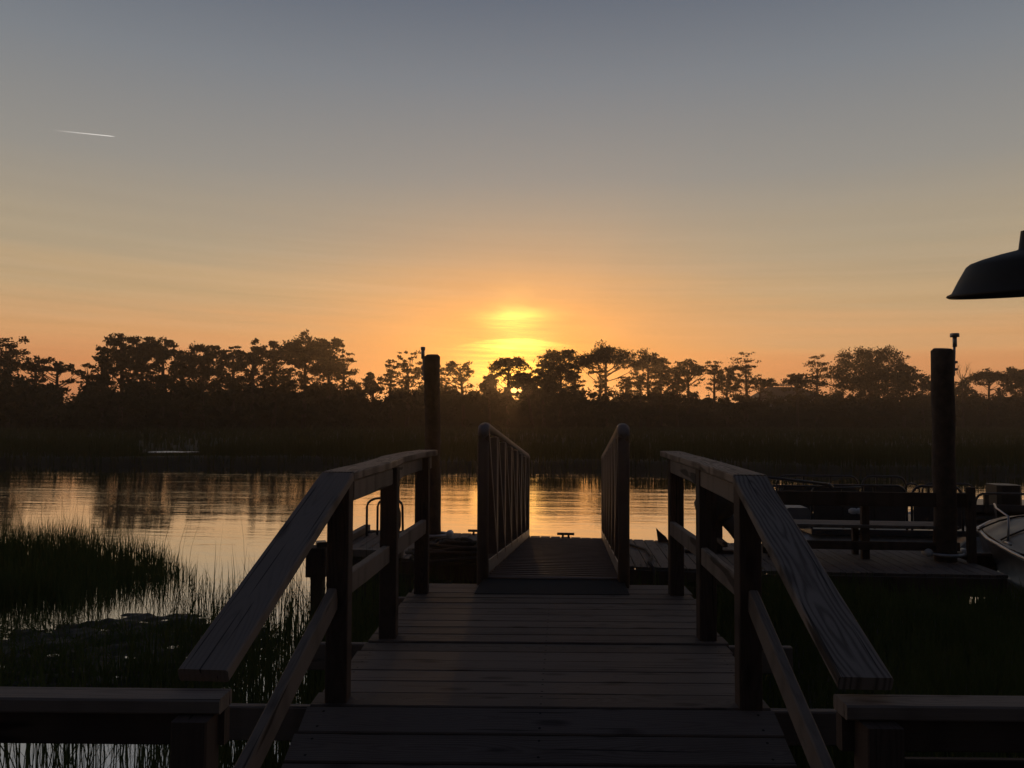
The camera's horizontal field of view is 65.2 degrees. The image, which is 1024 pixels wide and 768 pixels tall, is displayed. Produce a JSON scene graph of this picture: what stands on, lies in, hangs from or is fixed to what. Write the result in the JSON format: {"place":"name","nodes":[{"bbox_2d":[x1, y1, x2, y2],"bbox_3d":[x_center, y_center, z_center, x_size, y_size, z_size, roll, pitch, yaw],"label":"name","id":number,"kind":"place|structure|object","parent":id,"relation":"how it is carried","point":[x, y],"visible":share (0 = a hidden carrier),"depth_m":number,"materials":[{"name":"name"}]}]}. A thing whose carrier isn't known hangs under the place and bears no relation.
{"place":"outdoors","nodes":[
{"label":"outdoors","id":0,"kind":"place"},
{"bbox_2d":[0,472,244,605],"bbox_3d":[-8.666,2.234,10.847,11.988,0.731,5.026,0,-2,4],"label":"marsh grass","id":1,"kind":"structure","parent":0,"point":[50,555],"depth_m":10.45,"materials":[{"name":"green plant"}]},
{"bbox_2d":[0,613,280,687],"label":"mud bank","id":2,"kind":"structure","parent":0,"point":[81,633],"depth_m":7.45,"materials":[{"name":"plant"}]},
{"bbox_2d":[0,609,302,746],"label":"grass wrack","id":3,"kind":"object","parent":2,"relation":"on","point":[51,630],"depth_m":7.32,"materials":[{"name":"green plant"}]},
{"bbox_2d":[148,451,181,452],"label":"tidal pool","id":4,"kind":"structure","parent":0,"point":[164,451],"depth_m":41.59,"materials":[{"name":"liquid"}]},
{"bbox_2d":[0,603,366,767],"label":"marsh grass","id":5,"kind":"structure","parent":0,"point":[55,753],"depth_m":4.80,"materials":[{"name":"green plant"}]},
{"bbox_2d":[87,552,853,767],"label":"marsh grass","id":6,"kind":"structure","parent":0,"point":[227,750],"depth_m":5.64,"materials":[{"name":"plant"}]},
{"bbox_2d":[0,439,1023,767],"bbox_3d":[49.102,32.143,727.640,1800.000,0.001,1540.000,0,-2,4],"label":"creek water","id":7,"kind":"structure","parent":0,"point":[264,501],"depth_m":18.21,"materials":[{"name":"liquid"}]},
{"bbox_2d":[0,536,378,703],"bbox_3d":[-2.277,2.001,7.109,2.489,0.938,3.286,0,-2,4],"label":"marsh grass","id":8,"kind":"structure","parent":7,"relation":"on","point":[288,612],"depth_m":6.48,"materials":[{"name":"green plant"}]},
{"bbox_2d":[305,540,326,640],"bbox_3d":[-1.862,2.382,7.651,0.194,1.745,0.200,0,-2,4],"label":"short piling","id":9,"kind":"object","parent":7,"relation":"in","point":[316,559],"visible":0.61,"depth_m":7.59,"materials":[{"name":"brown wood"}]},
{"bbox_2d":[421,347,453,540],"bbox_3d":[-1.100,1.545,11.059,0.482,4.108,0.654,1,-3,-25],"label":"piling","id":10,"kind":"object","parent":7,"relation":"in","point":[430,366],"visible":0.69,"depth_m":10.89,"materials":[{"name":"wood"}]},
{"bbox_2d":[0,450,1023,767],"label":"wooden pier","id":11,"kind":"structure","parent":7,"relation":"in","point":[426,674],"depth_m":3.17,"materials":[{"name":"brown wood"}]},
{"bbox_2d":[352,524,1023,604],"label":"floating dock","id":12,"kind":"object","parent":7,"relation":"on","point":[901,566],"visible":0.3,"depth_m":9.38,"materials":[{"name":"brown wood"}]},
{"bbox_2d":[365,497,403,535],"bbox_3d":[-1.815,2.283,11.400,0.534,1.350,0.135,0,-2,4],"label":"dock ladder","id":13,"kind":"object","parent":12,"relation":"attached to","point":[377,516],"visible":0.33,"depth_m":11.44,"materials":[{"name":"metal"}]},
{"bbox_2d":[399,508,400,530],"bbox_3d":[-1.702,1.859,11.420,0.240,0.560,0.156,0,-2,4],"label":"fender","id":14,"kind":"object","parent":12,"relation":"on","point":[399,519],"visible":0.1,"depth_m":11.39,"materials":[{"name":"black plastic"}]},
{"bbox_2d":[405,537,476,566],"bbox_3d":[-0.706,1.955,9.415,1.137,0.302,0.655,0,-2,4],"label":"boat","id":15,"kind":"object","parent":12,"relation":"on","point":[444,550],"visible":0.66,"depth_m":9.18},
{"bbox_2d":[474,422,629,594],"bbox_3d":[0.483,1.191,7.781,1.161,1.656,5.076,0,-2,4],"label":"gangway","id":16,"kind":"object","parent":12,"relation":"on","point":[513,557],"visible":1,"depth_m":6.17,"materials":[{"name":"metal"}]},
{"bbox_2d":[630,544,655,584],"bbox_3d":[1.568,2.187,9.844,0.456,0.224,1.794,1,-2,-15],"label":"mooring rope","id":17,"kind":"object","parent":12,"relation":"attached to","point":[649,559],"visible":0.74,"depth_m":9.41,"materials":[{"name":"black fabric"}]},
{"bbox_2d":[762,487,976,563],"bbox_3d":[4.316,1.685,9.829,2.395,0.900,0.585,0,-2,4],"label":"dock bench","id":18,"kind":"object","parent":12,"relation":"on","point":[864,545],"visible":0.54,"depth_m":9.66,"materials":[{"name":"brown wood"}]},
{"bbox_2d":[767,474,978,546],"bbox_3d":[5.645,2.175,13.505,3.506,1.416,2.535,0,-2,4],"label":"pontoon boat","id":19,"kind":"object","parent":7,"relation":"on","point":[824,512],"visible":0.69,"depth_m":12.63,"materials":[{"name":"metal"}]},
{"bbox_2d":[921,333,966,600],"bbox_3d":[5.153,1.483,9.723,0.511,4.190,0.667,1,-3,-27],"label":"piling","id":20,"kind":"object","parent":7,"relation":"in","point":[943,370],"visible":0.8,"depth_m":9.55,"materials":[{"name":"wood"}]},
{"bbox_2d":[904,482,1023,540],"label":"pontoon boat","id":21,"kind":"object","parent":7,"relation":"on","point":[1006,498],"visible":0.39,"depth_m":14.20,"materials":[{"name":"metal"}]},
{"bbox_2d":[976,503,1023,591],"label":"motor boat","id":22,"kind":"object","parent":7,"relation":"on","point":[1002,540],"visible":0.91,"depth_m":9.82,"materials":[{"name":"paint"}]},
{"bbox_2d":[0,430,1023,477],"bbox_3d":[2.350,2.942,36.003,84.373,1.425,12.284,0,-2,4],"label":"marsh grass","id":23,"kind":"structure","parent":0,"point":[816,456],"depth_m":34.43,"materials":[{"name":"plant"}]},
{"bbox_2d":[0,0,1023,402],"label":"sky","id":24,"kind":"structure","parent":0,"point":[787,183],"materials":[{"name":"grey"}]},
{"bbox_2d":[0,424,1023,453],"bbox_3d":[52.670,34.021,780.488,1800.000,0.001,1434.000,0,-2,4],"label":"marsh ground","id":25,"kind":"structure","parent":0,"point":[565,436],"depth_m":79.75,"materials":[{"name":"plant"}]},
{"bbox_2d":[0,336,34,427],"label":"pine tree","id":26,"kind":"object","parent":25,"relation":"on","point":[10,354],"visible":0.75,"depth_m":86.10,"materials":[{"name":"green plant"}]},
{"bbox_2d":[21,355,47,422],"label":"pine tree","id":27,"kind":"object","parent":25,"relation":"on","point":[32,368],"visible":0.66,"depth_m":90.94,"materials":[{"name":"green plant"}]},
{"bbox_2d":[36,357,87,427],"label":"pine tree","id":28,"kind":"object","parent":25,"relation":"on","point":[59,368],"visible":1,"depth_m":88.77,"materials":[{"name":"green plant"}]},
{"bbox_2d":[75,363,107,425],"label":"pine tree","id":29,"kind":"object","parent":25,"relation":"on","point":[89,366],"visible":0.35,"depth_m":93.67,"materials":[{"name":"green plant"}]},
{"bbox_2d":[87,356,112,429],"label":"pine tree","id":30,"kind":"object","parent":25,"relation":"on","point":[110,377],"visible":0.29,"depth_m":93.85,"materials":[{"name":"green plant"}]},
{"bbox_2d":[91,333,147,428],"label":"pine tree","id":31,"kind":"object","parent":25,"relation":"on","point":[123,361],"visible":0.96,"depth_m":91.19,"materials":[{"name":"green plant"}]},
{"bbox_2d":[118,336,160,429],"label":"pine tree","id":32,"kind":"object","parent":25,"relation":"on","point":[147,339],"visible":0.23,"depth_m":97.21,"materials":[{"name":"green plant"}]},
{"bbox_2d":[134,336,186,428],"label":"pine tree","id":33,"kind":"object","parent":25,"relation":"on","point":[159,352],"visible":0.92,"depth_m":94.60,"materials":[{"name":"green plant"}]},
{"bbox_2d":[169,356,194,427],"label":"pine tree","id":34,"kind":"object","parent":25,"relation":"on","point":[182,378],"visible":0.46,"depth_m":96.71,"materials":[{"name":"green plant"}]},
{"bbox_2d":[179,341,232,429],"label":"pine tree","id":35,"kind":"object","parent":25,"relation":"on","point":[204,370],"visible":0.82,"depth_m":97.51,"materials":[{"name":"green plant"}]},
{"bbox_2d":[215,346,246,413],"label":"pine tree","id":36,"kind":"object","parent":25,"relation":"on","point":[232,357],"visible":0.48,"depth_m":103.19,"materials":[{"name":"green plant"}]},
{"bbox_2d":[233,338,272,427],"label":"pine tree","id":37,"kind":"object","parent":25,"relation":"on","point":[254,359],"visible":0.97,"depth_m":100.17,"materials":[{"name":"green plant"}]},
{"bbox_2d":[257,340,289,428],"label":"pine tree","id":38,"kind":"object","parent":25,"relation":"on","point":[272,362],"visible":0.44,"depth_m":104.25,"materials":[{"name":"green plant"}]},
{"bbox_2d":[269,329,336,428],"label":"pine tree","id":39,"kind":"object","parent":25,"relation":"on","point":[298,353],"visible":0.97,"depth_m":102.69,"materials":[{"name":"green plant"}]},
{"bbox_2d":[309,337,347,418],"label":"pine tree","id":40,"kind":"object","parent":25,"relation":"on","point":[336,343],"visible":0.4,"depth_m":108.61,"materials":[{"name":"green plant"}]},
{"bbox_2d":[332,352,358,428],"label":"pine tree","id":41,"kind":"object","parent":25,"relation":"on","point":[344,372],"visible":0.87,"depth_m":106.89,"materials":[{"name":"green plant"}]},
{"bbox_2d":[361,372,384,429],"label":"broadleaf tree","id":42,"kind":"object","parent":25,"relation":"on","point":[370,385],"visible":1,"depth_m":105.84,"materials":[{"name":"plant"}]},
{"bbox_2d":[380,359,400,422],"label":"pine tree","id":43,"kind":"object","parent":25,"relation":"on","point":[390,372],"visible":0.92,"depth_m":111.84,"materials":[{"name":"green plant"}]},
{"bbox_2d":[392,350,420,426],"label":"pine tree","id":44,"kind":"object","parent":25,"relation":"on","point":[407,371],"visible":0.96,"depth_m":111.08,"materials":[{"name":"green plant"}]},
{"bbox_2d":[412,361,444,388],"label":"pine tree","id":45,"kind":"object","parent":25,"relation":"on","point":[417,371],"visible":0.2,"depth_m":114.91,"materials":[{"name":"green plant"}]},
{"bbox_2d":[440,360,474,427],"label":"pine tree","id":46,"kind":"object","parent":25,"relation":"on","point":[449,369],"visible":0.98,"depth_m":112.83,"materials":[{"name":"green plant"}]},
{"bbox_2d":[479,373,500,423],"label":"broadleaf tree","id":47,"kind":"object","parent":25,"relation":"on","point":[490,380],"visible":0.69,"depth_m":116.92,"materials":[{"name":"plant"}]},
{"bbox_2d":[487,356,534,428],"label":"pine tree","id":48,"kind":"object","parent":25,"relation":"on","point":[516,362],"visible":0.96,"depth_m":116.10,"materials":[{"name":"green plant"}]},
{"bbox_2d":[0,366,1023,430],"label":"woodland scrub","id":49,"kind":"object","parent":25,"relation":"on","point":[357,401],"visible":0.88,"depth_m":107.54,"materials":[{"name":"green plant"}]},
{"bbox_2d":[507,372,537,427],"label":"broadleaf tree","id":50,"kind":"object","parent":25,"relation":"on","point":[526,381],"visible":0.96,"depth_m":113.05,"materials":[{"name":"plant"}]},
{"bbox_2d":[530,364,557,427],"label":"pine tree","id":51,"kind":"object","parent":25,"relation":"on","point":[547,376],"visible":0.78,"depth_m":118.14,"materials":[{"name":"green plant"}]},
{"bbox_2d":[533,347,588,428],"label":"pine tree","id":52,"kind":"object","parent":25,"relation":"on","point":[564,367],"visible":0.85,"depth_m":118.46,"materials":[{"name":"green plant"}]},
{"bbox_2d":[566,370,586,426],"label":"pine tree","id":53,"kind":"object","parent":25,"relation":"on","point":[574,384],"visible":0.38,"depth_m":122.02,"materials":[{"name":"green plant"}]},
{"bbox_2d":[593,365,612,412],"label":"pine tree","id":54,"kind":"object","parent":25,"relation":"on","point":[601,387],"visible":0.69,"depth_m":123.42,"materials":[{"name":"green plant"}]},
{"bbox_2d":[577,339,649,427],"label":"pine tree","id":55,"kind":"object","parent":25,"relation":"on","point":[603,354],"visible":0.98,"depth_m":120.71,"materials":[{"name":"green plant"}]},
{"bbox_2d":[616,376,639,423],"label":"pine tree","id":56,"kind":"object","parent":25,"relation":"on","point":[628,385],"visible":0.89,"depth_m":122.13,"materials":[{"name":"green plant"}]},
{"bbox_2d":[630,368,651,427],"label":"pine tree","id":57,"kind":"object","parent":25,"relation":"on","point":[642,380],"visible":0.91,"depth_m":123.31,"materials":[{"name":"green plant"}]},
{"bbox_2d":[629,348,673,428],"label":"pine tree","id":58,"kind":"object","parent":25,"relation":"on","point":[653,358],"visible":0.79,"depth_m":124.83,"materials":[{"name":"green plant"}]},
{"bbox_2d":[649,362,671,425],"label":"pine tree","id":59,"kind":"object","parent":25,"relation":"on","point":[660,377],"visible":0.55,"depth_m":127.02,"materials":[{"name":"green plant"}]},
{"bbox_2d":[662,370,691,427],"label":"pine tree","id":60,"kind":"object","parent":25,"relation":"on","point":[677,383],"visible":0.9,"depth_m":125.53,"materials":[{"name":"green plant"}]},
{"bbox_2d":[669,358,711,424],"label":"pine tree","id":61,"kind":"object","parent":25,"relation":"on","point":[691,366],"visible":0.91,"depth_m":126.63,"materials":[{"name":"green plant"}]},
{"bbox_2d":[704,361,724,421],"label":"pine tree","id":62,"kind":"object","parent":25,"relation":"on","point":[715,381],"visible":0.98,"depth_m":127.61,"materials":[{"name":"green plant"}]},
{"bbox_2d":[715,367,741,426],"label":"pine tree","id":63,"kind":"object","parent":25,"relation":"on","point":[727,383],"visible":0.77,"depth_m":130.59,"materials":[{"name":"green plant"}]},
{"bbox_2d":[726,352,761,426],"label":"pine tree","id":64,"kind":"object","parent":25,"relation":"on","point":[744,369],"visible":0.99,"depth_m":128.91,"materials":[{"name":"green plant"}]},
{"bbox_2d":[748,377,778,427],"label":"pine tree","id":65,"kind":"object","parent":25,"relation":"on","point":[763,383],"visible":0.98,"depth_m":128.81,"materials":[{"name":"green plant"}]},
{"bbox_2d":[750,384,814,406],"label":"house","id":66,"kind":"structure","parent":25,"relation":"on","point":[777,391],"depth_m":146.28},
{"bbox_2d":[779,373,815,428],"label":"broadleaf tree","id":67,"kind":"object","parent":25,"relation":"on","point":[795,381],"visible":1,"depth_m":126.18,"materials":[{"name":"plant"}]},
{"bbox_2d":[802,354,837,423],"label":"tree","id":68,"kind":"object","parent":25,"relation":"on","point":[817,371],"visible":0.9,"depth_m":133.42,"materials":[{"name":"plant"}]},
{"bbox_2d":[824,344,914,427],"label":"broadleaf tree","id":69,"kind":"object","parent":25,"relation":"on","point":[866,378],"visible":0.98,"depth_m":133.25,"materials":[{"name":"plant"}]},
{"bbox_2d":[892,366,922,427],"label":"broadleaf tree","id":70,"kind":"object","parent":25,"relation":"on","point":[911,385],"visible":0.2,"depth_m":139.39,"materials":[{"name":"plant"}]},
{"bbox_2d":[909,373,930,426],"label":"broadleaf tree","id":71,"kind":"object","parent":25,"relation":"on","point":[923,384],"visible":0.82,"depth_m":138.42,"materials":[{"name":"plant"}]},
{"bbox_2d":[954,379,973,427],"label":"broadleaf tree","id":72,"kind":"object","parent":25,"relation":"on","point":[967,388],"visible":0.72,"depth_m":140.29,"materials":[{"name":"plant"}]},
{"bbox_2d":[957,363,970,427],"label":"bare tree","id":73,"kind":"object","parent":25,"relation":"on","point":[962,377],"visible":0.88,"depth_m":137.24,"materials":[{"name":"brown plant"}]},
{"bbox_2d":[964,367,1022,424],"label":"pine tree","id":74,"kind":"object","parent":25,"relation":"on","point":[989,377],"visible":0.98,"depth_m":141.79,"materials":[{"name":"green plant"}]},
{"bbox_2d":[1001,366,1023,428],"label":"broadleaf tree","id":75,"kind":"object","parent":25,"relation":"on","point":[1019,384],"visible":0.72,"depth_m":142.57,"materials":[{"name":"plant"}]},
{"bbox_2d":[656,528,667,541],"bbox_3d":[2.057,2.060,10.926,0.175,0.193,0.040,0,-2,4],"label":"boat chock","id":76,"kind":"object","parent":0,"point":[661,537],"visible":0.88,"depth_m":10.91,"materials":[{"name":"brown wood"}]},
{"bbox_2d":[684,494,764,553],"bbox_3d":[2.684,1.717,10.080,0.877,0.927,0.647,2,-3,-31],"label":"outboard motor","id":77,"kind":"object","parent":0,"point":[724,513],"visible":0.31,"depth_m":9.98,"materials":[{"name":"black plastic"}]},
{"bbox_2d":[687,563,1023,767],"bbox_3d":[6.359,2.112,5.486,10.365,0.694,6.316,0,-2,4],"label":"marsh grass","id":78,"kind":"structure","parent":0,"point":[990,664],"depth_m":6.50,"materials":[{"name":"plant"}]},
{"bbox_2d":[946,230,1023,299],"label":"barn lamp","id":79,"kind":"object","parent":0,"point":[998,276],"visible":1,"depth_m":1.97,"materials":[{"name":"black metal"}]}
]}

